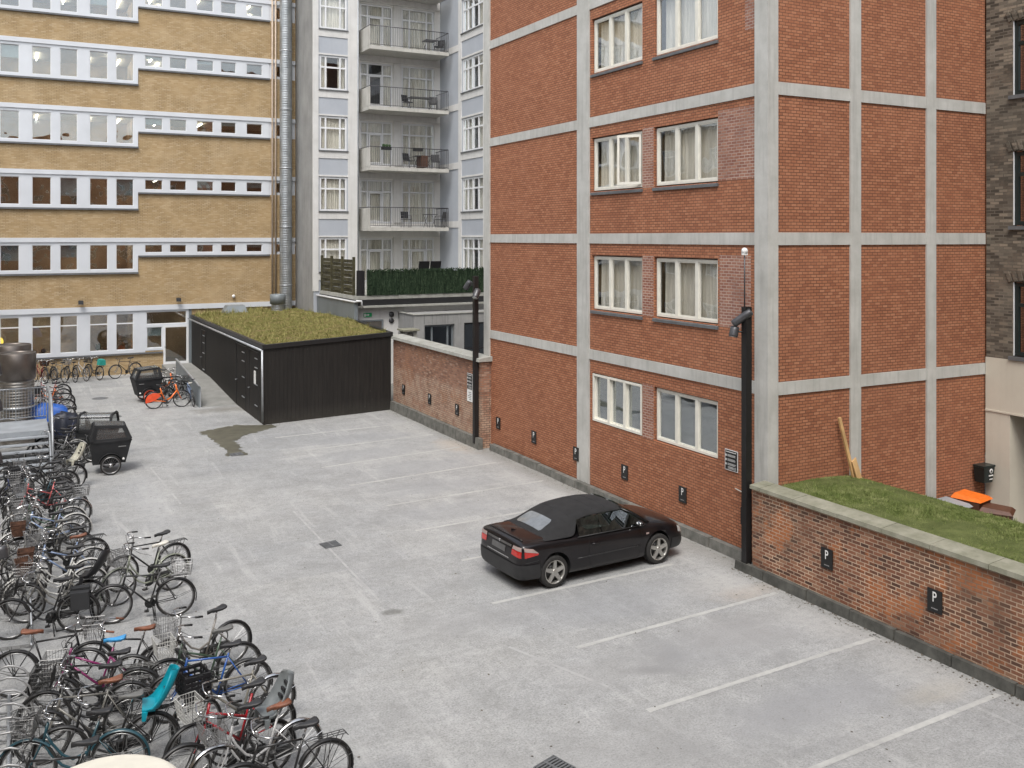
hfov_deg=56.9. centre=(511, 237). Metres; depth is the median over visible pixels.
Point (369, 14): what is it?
window
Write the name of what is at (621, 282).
window
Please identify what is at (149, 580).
bicycle
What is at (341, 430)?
parking line
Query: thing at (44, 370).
bicycle
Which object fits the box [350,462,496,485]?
parking line
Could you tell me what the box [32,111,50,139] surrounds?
window
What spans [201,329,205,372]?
door
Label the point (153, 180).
window
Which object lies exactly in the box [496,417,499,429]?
parking sign
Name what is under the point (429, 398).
parking sign
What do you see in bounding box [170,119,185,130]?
window
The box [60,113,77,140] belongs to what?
window
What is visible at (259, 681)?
bicycle
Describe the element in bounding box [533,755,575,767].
drain grate
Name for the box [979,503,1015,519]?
wheelie bin
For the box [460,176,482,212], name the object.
window
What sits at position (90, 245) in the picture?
window
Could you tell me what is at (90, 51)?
window
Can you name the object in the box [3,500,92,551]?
bicycle
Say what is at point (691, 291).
window
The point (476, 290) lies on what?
lamp post
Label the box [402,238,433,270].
window
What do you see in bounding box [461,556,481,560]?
parking line
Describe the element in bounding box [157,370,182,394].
bicycle
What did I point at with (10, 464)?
bicycle
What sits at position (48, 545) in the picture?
bicycle
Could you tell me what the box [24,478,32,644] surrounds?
long rack
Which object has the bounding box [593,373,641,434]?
window
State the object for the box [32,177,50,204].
window
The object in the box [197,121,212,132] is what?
window
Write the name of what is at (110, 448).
cargo trike
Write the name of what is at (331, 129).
window
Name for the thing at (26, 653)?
bicycle
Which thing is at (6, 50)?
window
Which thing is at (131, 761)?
cream parasol
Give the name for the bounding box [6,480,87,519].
bicycle
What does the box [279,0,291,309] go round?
ventilation duct
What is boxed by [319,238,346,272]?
window
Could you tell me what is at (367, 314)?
exit sign
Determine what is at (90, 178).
window
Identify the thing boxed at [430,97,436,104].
balcony chair
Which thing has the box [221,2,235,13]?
window
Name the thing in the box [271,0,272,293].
facade pipe
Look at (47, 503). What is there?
bicycle
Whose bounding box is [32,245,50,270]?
window
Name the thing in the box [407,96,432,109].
balcony table
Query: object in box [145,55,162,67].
window
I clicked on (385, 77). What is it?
window
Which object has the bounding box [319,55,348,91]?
window
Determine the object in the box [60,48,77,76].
window
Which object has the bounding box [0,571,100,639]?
bicycle
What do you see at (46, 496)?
bicycle
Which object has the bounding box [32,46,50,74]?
window
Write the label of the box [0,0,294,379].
yellow building
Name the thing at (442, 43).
balcony chair
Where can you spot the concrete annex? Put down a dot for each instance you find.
(453, 328)
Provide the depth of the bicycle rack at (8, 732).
13.16 m
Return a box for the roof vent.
[270,294,285,310]
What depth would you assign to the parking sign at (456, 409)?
32.89 m
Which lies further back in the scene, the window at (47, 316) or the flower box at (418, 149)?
the flower box at (418, 149)
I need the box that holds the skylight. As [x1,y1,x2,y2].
[221,305,247,312]
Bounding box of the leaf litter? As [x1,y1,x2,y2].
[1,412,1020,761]
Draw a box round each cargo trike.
[47,410,120,461]
[51,421,131,475]
[130,365,183,402]
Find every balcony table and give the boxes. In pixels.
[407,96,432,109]
[422,39,437,50]
[422,214,436,226]
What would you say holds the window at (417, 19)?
in the grey apartment building at (361, 66)
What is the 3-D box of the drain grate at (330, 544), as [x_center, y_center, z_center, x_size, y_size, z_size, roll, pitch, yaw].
[-4.136,6.994,21.512,0.423,0.032,0.423,0,0,-34]
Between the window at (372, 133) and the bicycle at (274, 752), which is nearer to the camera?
the bicycle at (274, 752)
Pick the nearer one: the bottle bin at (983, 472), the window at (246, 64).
the bottle bin at (983, 472)
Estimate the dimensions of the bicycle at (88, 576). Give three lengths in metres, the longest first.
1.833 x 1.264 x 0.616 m
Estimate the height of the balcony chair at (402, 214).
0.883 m
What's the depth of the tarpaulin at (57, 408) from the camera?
32.37 m
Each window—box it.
[0,43,18,72]
[0,110,18,138]
[0,176,18,203]
[0,245,18,270]
[0,318,18,343]
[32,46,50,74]
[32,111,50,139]
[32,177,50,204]
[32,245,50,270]
[32,316,50,354]
[60,0,77,12]
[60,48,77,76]
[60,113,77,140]
[60,177,77,204]
[60,245,77,269]
[60,315,77,352]
[90,0,107,15]
[90,51,107,78]
[90,115,107,142]
[90,178,107,205]
[90,245,107,269]
[90,314,107,351]
[116,0,133,17]
[116,53,133,80]
[116,116,133,143]
[116,179,133,205]
[116,245,133,269]
[116,313,133,349]
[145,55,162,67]
[145,118,162,129]
[145,180,162,189]
[146,311,186,324]
[147,327,161,347]
[170,57,185,68]
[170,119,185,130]
[197,60,212,71]
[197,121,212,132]
[197,181,212,190]
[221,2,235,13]
[221,122,235,133]
[246,4,261,16]
[246,64,261,74]
[246,123,261,134]
[246,182,261,191]
[246,244,261,251]
[319,0,348,31]
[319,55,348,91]
[319,116,348,151]
[319,177,348,211]
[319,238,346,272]
[360,3,391,46]
[360,62,391,106]
[360,121,391,164]
[360,179,391,222]
[360,238,391,281]
[402,8,433,50]
[402,66,433,109]
[402,123,433,166]
[402,181,433,223]
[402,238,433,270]
[424,324,452,345]
[460,0,482,34]
[460,52,482,93]
[460,114,482,153]
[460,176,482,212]
[463,238,482,269]
[464,322,483,353]
[590,3,642,77]
[590,131,642,195]
[590,256,642,319]
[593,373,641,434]
[652,0,717,60]
[652,118,717,190]
[652,258,717,329]
[657,387,717,457]
[1005,7,1023,99]
[1005,139,1023,229]
[1005,270,1023,361]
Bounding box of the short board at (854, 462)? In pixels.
[851,457,861,478]
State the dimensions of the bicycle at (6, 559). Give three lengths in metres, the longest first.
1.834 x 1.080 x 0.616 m
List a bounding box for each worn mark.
[49,632,210,667]
[117,522,191,590]
[150,468,180,503]
[293,511,376,596]
[508,646,608,686]
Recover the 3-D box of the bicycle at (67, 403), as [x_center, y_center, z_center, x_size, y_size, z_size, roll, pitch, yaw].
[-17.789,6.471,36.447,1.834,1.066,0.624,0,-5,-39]
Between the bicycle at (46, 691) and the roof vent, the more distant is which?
the roof vent
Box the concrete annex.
[398,309,483,353]
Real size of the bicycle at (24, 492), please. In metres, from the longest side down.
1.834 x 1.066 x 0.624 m
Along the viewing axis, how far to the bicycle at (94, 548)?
19.06 m
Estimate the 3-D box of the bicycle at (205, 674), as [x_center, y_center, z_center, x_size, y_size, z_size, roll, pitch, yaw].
[-3.895,6.465,13.276,1.834,1.077,0.624,0,-2,-37]
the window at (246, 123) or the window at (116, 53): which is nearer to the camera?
the window at (116, 53)
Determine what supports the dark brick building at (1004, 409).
on the ground at (442, 675)
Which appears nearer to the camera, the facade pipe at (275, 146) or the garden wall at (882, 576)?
the garden wall at (882, 576)
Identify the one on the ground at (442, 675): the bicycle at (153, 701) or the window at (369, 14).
the bicycle at (153, 701)
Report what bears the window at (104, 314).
in the yellow building at (135, 169)
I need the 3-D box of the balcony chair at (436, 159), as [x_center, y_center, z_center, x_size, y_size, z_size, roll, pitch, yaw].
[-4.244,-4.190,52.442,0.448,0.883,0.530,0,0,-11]
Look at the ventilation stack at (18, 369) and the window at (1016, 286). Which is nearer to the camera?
the window at (1016, 286)
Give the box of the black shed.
[188,307,392,424]
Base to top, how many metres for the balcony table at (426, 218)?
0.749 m
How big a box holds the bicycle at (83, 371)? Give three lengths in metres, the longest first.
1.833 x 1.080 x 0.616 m
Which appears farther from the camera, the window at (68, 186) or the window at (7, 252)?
the window at (68, 186)
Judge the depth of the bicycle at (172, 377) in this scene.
43.11 m
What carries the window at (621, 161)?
in the brick building at (652, 168)
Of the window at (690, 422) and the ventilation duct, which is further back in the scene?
the ventilation duct
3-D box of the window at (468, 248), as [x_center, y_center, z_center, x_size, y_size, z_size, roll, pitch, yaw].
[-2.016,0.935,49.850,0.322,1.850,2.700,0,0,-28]
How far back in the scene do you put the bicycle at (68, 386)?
40.43 m
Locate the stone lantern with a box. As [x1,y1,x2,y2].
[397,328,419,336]
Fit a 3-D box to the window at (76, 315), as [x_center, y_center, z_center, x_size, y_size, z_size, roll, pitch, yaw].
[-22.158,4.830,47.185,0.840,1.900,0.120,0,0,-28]
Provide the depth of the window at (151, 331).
49.19 m
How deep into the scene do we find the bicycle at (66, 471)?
25.43 m
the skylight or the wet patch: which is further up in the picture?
the skylight
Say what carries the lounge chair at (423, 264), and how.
on the terrace building at (383, 309)
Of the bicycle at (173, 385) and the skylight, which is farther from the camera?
the skylight
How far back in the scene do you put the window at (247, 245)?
51.49 m
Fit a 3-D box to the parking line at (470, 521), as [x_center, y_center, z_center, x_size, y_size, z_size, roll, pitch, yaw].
[-0.107,6.996,23.840,5.106,0.001,0.116,0,0,-31]
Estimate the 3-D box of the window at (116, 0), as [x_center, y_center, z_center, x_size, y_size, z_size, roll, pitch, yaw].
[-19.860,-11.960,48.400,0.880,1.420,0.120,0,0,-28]
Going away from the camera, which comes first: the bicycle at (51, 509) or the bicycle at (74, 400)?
the bicycle at (51, 509)
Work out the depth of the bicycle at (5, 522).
21.42 m
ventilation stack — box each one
[0,343,31,351]
[0,350,35,447]
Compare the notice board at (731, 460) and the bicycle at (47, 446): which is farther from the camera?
the bicycle at (47, 446)
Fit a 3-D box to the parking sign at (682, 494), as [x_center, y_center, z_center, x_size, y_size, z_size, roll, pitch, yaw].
[4.055,6.110,22.450,0.022,0.380,0.280,0,0,-28]
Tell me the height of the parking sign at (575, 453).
0.380 m
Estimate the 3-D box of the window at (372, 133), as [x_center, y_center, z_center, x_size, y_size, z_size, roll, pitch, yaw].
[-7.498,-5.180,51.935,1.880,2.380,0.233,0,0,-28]
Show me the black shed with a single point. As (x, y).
(275, 383)
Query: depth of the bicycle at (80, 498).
22.73 m
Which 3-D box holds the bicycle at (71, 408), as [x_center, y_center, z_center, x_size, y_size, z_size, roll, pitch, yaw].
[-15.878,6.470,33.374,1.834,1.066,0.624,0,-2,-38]
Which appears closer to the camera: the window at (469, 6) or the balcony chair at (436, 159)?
the window at (469, 6)
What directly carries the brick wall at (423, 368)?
on the ground at (442, 675)
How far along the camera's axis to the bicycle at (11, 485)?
23.93 m
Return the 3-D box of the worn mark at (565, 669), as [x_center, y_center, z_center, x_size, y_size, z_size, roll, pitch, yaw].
[0.722,6.997,15.427,2.119,0.001,0.070,0,0,43]
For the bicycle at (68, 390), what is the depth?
39.25 m
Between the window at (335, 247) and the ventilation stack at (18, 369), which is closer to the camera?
the ventilation stack at (18, 369)
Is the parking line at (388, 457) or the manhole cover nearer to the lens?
the parking line at (388, 457)
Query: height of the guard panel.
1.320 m
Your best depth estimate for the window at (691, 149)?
22.53 m
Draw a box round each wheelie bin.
[937,496,972,508]
[951,489,992,510]
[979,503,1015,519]
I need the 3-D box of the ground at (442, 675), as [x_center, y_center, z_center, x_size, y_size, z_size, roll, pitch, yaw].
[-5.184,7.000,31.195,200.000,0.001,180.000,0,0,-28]
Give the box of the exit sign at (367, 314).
[363,313,371,316]
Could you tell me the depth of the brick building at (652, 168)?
22.44 m
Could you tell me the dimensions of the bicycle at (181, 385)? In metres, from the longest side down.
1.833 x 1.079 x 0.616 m
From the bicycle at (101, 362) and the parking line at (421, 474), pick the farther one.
the bicycle at (101, 362)
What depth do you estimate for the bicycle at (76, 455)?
26.21 m
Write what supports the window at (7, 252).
in the yellow building at (135, 169)
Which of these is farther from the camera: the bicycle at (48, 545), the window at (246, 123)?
the window at (246, 123)
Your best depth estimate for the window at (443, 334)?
44.48 m
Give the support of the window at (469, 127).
in the grey apartment building at (361, 66)
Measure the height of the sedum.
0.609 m
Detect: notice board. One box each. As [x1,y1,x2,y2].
[467,373,472,401]
[725,448,737,472]
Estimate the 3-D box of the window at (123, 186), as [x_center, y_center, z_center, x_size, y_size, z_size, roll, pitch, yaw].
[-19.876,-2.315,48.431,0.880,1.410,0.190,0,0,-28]
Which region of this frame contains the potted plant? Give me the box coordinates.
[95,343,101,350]
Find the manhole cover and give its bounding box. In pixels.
[92,397,107,399]
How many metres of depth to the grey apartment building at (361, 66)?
51.28 m
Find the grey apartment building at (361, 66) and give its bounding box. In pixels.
[295,0,483,312]
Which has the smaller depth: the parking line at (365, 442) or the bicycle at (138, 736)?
the bicycle at (138, 736)
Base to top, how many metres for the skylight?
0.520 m
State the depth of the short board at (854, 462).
20.71 m
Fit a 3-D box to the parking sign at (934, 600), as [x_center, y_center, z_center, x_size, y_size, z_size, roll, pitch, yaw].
[7.048,6.060,15.741,0.022,0.380,0.280,0,0,-28]
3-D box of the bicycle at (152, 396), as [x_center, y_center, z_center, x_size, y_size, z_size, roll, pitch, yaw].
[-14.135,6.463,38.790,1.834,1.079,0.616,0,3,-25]
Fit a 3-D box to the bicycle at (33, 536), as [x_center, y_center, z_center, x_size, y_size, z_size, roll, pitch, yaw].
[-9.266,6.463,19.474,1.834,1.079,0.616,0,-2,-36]
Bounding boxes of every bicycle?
[0,451,67,491]
[0,458,32,497]
[0,465,73,508]
[0,469,76,511]
[0,470,34,511]
[0,482,35,520]
[0,493,87,544]
[0,496,36,541]
[0,509,85,565]
[0,511,34,560]
[0,517,94,570]
[0,531,37,584]
[0,555,41,614]
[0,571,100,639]
[0,614,117,697]
[0,698,150,767]
[1,474,81,519]
[2,550,109,615]
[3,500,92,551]
[3,547,109,623]
[4,459,79,502]
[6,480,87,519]
[6,541,109,603]
[8,483,92,534]
[10,671,158,764]
[12,532,110,592]
[15,654,152,742]
[16,734,132,767]
[17,524,109,582]
[19,442,87,495]
[24,429,89,463]
[27,632,157,709]
[28,646,160,727]
[29,664,180,767]
[31,424,86,458]
[34,360,48,383]
[34,386,75,409]
[34,416,90,448]
[35,381,71,404]
[35,397,75,412]
[36,377,71,401]
[38,392,76,412]
[39,360,57,382]
[47,406,90,425]
[49,359,68,382]
[62,617,185,694]
[63,359,78,382]
[73,358,90,381]
[84,357,105,379]
[89,558,196,624]
[99,540,189,605]
[102,529,190,592]
[108,357,141,378]
[140,624,261,707]
[143,604,251,686]
[144,381,190,408]
[144,639,272,722]
[152,367,180,385]
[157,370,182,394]
[157,373,185,399]
[161,375,189,403]
[161,669,296,767]
[163,677,296,767]
[168,654,296,749]
[179,379,194,406]
[188,698,323,767]
[227,716,353,767]
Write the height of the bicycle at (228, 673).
1.066 m
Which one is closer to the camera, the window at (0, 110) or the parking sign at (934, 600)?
the parking sign at (934, 600)
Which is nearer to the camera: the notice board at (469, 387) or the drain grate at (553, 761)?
the drain grate at (553, 761)
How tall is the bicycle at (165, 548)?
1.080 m
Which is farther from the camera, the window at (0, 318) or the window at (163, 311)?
the window at (163, 311)
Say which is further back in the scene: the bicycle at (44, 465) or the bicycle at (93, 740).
the bicycle at (44, 465)
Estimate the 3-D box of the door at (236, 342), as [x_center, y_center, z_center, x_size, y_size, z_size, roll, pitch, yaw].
[-11.181,5.670,38.771,0.109,2.560,1.820,0,0,-28]
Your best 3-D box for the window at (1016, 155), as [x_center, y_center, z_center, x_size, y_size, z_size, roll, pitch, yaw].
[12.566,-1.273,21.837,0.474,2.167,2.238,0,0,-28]
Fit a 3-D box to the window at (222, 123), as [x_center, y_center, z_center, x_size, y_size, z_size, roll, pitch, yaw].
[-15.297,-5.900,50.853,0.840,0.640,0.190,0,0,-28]
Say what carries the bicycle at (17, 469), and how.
on the ground at (442, 675)
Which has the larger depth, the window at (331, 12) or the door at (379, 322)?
the window at (331, 12)
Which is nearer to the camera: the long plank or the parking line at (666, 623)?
the parking line at (666, 623)
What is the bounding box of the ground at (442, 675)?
[0,373,1023,767]
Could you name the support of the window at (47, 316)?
in the yellow building at (135, 169)
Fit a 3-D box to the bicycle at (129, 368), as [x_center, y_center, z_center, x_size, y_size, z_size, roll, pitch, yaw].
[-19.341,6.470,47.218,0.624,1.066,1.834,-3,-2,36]
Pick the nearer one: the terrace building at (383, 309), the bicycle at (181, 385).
the bicycle at (181, 385)
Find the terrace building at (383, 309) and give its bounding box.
[317,289,483,382]
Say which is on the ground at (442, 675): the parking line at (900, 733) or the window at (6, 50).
the parking line at (900, 733)
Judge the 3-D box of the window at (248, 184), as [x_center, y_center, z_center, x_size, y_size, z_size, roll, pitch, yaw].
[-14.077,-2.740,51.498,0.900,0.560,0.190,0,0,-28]
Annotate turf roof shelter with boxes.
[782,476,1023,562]
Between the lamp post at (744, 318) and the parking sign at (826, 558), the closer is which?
the parking sign at (826, 558)
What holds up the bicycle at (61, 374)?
on the ground at (442, 675)
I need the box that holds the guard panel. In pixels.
[175,358,200,407]
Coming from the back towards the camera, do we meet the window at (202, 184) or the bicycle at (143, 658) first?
the window at (202, 184)
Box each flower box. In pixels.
[381,144,391,149]
[413,148,422,151]
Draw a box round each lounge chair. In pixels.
[418,261,429,270]
[430,261,440,268]
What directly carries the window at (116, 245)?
in the yellow building at (135, 169)
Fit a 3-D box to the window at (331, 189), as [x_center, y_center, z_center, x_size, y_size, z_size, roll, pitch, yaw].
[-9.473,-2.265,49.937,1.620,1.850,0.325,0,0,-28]
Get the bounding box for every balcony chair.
[400,211,410,226]
[401,94,412,107]
[402,153,412,167]
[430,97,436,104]
[431,155,438,168]
[435,40,444,51]
[435,212,445,227]
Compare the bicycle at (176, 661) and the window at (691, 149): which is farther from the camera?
the window at (691, 149)
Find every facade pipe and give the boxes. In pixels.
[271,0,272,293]
[275,0,276,293]
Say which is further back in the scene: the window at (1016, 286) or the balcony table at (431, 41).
the balcony table at (431, 41)
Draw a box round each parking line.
[275,423,406,437]
[296,434,432,451]
[321,447,458,467]
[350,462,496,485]
[385,480,542,505]
[415,511,524,530]
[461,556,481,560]
[491,563,673,603]
[575,592,777,648]
[646,637,874,711]
[808,693,1000,767]
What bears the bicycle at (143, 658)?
on the ground at (442, 675)
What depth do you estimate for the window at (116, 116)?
48.45 m
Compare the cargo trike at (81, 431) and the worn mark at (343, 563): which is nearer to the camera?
the worn mark at (343, 563)
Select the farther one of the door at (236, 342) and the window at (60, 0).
the window at (60, 0)
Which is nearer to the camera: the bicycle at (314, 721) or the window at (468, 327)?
the bicycle at (314, 721)
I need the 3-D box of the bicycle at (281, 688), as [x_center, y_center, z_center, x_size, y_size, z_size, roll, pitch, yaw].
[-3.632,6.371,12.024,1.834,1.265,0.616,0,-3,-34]
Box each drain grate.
[229,452,243,455]
[319,540,341,548]
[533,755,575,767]
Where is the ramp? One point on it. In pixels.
(213, 393)
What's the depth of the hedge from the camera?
45.74 m
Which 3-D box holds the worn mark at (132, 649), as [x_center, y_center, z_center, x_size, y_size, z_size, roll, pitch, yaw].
[-6.317,6.997,16.116,3.106,0.001,0.106,0,0,-32]
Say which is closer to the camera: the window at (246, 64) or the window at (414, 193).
the window at (246, 64)
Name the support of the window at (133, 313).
in the yellow building at (135, 169)
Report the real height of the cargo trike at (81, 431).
1.488 m
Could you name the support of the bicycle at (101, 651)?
on the ground at (442, 675)
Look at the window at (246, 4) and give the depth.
51.41 m
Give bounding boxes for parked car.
[481,493,680,587]
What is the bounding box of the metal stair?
[0,385,53,476]
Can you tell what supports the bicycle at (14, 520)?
on the ground at (442, 675)
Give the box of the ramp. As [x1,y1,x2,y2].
[162,363,236,406]
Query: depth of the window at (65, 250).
47.30 m
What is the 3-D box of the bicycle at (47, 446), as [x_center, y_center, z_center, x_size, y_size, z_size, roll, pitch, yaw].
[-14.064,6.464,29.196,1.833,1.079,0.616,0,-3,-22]
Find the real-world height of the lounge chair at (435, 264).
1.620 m
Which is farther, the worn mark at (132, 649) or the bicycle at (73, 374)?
the bicycle at (73, 374)
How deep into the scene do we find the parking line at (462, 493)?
25.81 m
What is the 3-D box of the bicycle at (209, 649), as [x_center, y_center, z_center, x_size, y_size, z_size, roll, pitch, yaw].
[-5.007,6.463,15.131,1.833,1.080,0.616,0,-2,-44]
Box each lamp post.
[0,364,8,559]
[463,276,480,443]
[729,248,752,563]
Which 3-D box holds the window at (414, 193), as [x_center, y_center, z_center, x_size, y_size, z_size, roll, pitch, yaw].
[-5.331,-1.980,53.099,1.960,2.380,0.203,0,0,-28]
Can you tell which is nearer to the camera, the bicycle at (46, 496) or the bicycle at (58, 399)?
the bicycle at (46, 496)
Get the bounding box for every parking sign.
[428,393,430,404]
[455,404,458,415]
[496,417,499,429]
[531,430,535,443]
[573,446,578,461]
[621,464,627,480]
[679,485,686,503]
[821,546,832,570]
[927,587,941,614]
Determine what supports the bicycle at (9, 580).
on the ground at (442, 675)
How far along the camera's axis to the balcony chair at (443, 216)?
52.50 m
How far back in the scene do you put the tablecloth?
51.71 m
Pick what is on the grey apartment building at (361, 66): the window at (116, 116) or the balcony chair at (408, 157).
the balcony chair at (408, 157)
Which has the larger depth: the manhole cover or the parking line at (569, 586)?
the manhole cover
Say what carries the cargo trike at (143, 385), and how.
on the ground at (442, 675)
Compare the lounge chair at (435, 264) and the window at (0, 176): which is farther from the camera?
the lounge chair at (435, 264)
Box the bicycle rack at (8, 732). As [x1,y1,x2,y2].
[0,665,35,767]
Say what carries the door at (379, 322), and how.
in the terrace building at (383, 309)
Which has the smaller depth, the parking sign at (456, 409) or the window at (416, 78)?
the parking sign at (456, 409)
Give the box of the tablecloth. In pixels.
[416,155,427,167]
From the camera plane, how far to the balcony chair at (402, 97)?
51.64 m
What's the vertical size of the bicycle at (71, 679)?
1.066 m
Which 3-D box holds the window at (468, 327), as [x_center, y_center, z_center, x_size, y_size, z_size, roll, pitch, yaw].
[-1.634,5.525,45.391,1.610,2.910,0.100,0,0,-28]
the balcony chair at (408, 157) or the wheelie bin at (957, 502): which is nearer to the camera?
the wheelie bin at (957, 502)
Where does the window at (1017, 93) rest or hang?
in the dark brick building at (1004, 409)
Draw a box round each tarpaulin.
[34,402,67,421]
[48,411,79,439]
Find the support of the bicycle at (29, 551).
on the ground at (442, 675)
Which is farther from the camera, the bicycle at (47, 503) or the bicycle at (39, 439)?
the bicycle at (39, 439)
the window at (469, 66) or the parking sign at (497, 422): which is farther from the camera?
the window at (469, 66)
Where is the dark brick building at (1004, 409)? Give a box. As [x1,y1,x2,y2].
[985,0,1023,522]
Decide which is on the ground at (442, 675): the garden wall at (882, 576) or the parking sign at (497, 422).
the garden wall at (882, 576)
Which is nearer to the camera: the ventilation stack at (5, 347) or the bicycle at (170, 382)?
the ventilation stack at (5, 347)
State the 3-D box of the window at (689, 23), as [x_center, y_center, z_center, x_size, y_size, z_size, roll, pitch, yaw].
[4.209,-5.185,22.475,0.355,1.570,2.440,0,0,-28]
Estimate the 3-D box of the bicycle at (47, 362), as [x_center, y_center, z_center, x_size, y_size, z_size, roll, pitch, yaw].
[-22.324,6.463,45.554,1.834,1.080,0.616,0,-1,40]
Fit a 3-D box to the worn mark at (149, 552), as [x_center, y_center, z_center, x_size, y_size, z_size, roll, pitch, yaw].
[-8.014,6.997,20.931,0.116,0.001,5.558,0,0,-36]
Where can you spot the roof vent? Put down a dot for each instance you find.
(277, 302)
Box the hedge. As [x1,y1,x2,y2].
[363,266,483,295]
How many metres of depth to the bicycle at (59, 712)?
12.81 m
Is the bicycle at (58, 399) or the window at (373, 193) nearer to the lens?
the bicycle at (58, 399)
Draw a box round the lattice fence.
[321,255,362,295]
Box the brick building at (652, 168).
[484,0,1021,559]
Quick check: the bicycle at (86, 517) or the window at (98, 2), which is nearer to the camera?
the bicycle at (86, 517)
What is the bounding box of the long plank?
[837,417,855,477]
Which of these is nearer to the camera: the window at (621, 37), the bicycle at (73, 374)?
the window at (621, 37)
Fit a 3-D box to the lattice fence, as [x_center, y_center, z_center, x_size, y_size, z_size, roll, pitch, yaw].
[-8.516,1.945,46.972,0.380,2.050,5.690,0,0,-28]
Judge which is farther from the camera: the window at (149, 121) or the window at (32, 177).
the window at (149, 121)
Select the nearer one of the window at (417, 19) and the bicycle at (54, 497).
the bicycle at (54, 497)
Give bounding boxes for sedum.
[192,304,387,343]
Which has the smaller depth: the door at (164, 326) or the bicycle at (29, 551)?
the bicycle at (29, 551)
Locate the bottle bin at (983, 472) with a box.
[973,462,995,482]
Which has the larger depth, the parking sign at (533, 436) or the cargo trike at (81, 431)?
the cargo trike at (81, 431)
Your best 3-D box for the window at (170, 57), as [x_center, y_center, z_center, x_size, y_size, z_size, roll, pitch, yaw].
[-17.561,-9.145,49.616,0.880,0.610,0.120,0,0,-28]
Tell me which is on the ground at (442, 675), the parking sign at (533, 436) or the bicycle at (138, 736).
the bicycle at (138, 736)
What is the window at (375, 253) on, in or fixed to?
in the grey apartment building at (361, 66)
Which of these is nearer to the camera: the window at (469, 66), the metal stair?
the metal stair
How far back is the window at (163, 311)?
49.31 m
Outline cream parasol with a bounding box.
[71,753,175,767]
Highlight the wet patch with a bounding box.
[200,424,280,455]
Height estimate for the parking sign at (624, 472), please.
0.380 m
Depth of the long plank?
20.75 m
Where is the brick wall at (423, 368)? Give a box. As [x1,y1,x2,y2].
[390,334,491,449]
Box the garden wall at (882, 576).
[734,480,1023,700]
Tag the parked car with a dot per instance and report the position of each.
(552, 543)
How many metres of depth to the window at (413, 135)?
53.12 m
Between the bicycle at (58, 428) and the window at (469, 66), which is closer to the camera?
the bicycle at (58, 428)
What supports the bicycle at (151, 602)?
on the ground at (442, 675)
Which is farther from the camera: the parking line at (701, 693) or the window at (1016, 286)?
the window at (1016, 286)
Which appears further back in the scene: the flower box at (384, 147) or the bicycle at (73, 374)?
the flower box at (384, 147)
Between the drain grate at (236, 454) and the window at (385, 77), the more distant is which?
the window at (385, 77)
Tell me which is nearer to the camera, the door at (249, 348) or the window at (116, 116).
the door at (249, 348)
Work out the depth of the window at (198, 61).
50.35 m
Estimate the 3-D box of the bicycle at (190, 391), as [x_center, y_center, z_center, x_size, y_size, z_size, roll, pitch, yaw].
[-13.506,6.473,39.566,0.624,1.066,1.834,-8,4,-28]
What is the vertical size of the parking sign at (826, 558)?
0.380 m
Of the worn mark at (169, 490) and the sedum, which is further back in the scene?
the sedum
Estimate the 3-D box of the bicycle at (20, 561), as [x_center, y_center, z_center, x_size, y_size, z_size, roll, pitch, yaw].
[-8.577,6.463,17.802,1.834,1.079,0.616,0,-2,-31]
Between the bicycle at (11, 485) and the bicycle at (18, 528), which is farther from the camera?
the bicycle at (11, 485)
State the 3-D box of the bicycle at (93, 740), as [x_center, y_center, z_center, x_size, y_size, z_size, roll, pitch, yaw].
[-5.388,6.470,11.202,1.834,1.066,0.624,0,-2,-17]
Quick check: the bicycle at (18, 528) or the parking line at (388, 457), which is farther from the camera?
the parking line at (388, 457)
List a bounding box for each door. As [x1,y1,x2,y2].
[163,324,188,363]
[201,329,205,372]
[235,342,245,409]
[248,348,258,419]
[359,319,382,328]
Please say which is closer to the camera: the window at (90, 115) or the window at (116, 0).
the window at (90, 115)
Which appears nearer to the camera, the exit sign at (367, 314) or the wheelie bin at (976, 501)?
the wheelie bin at (976, 501)

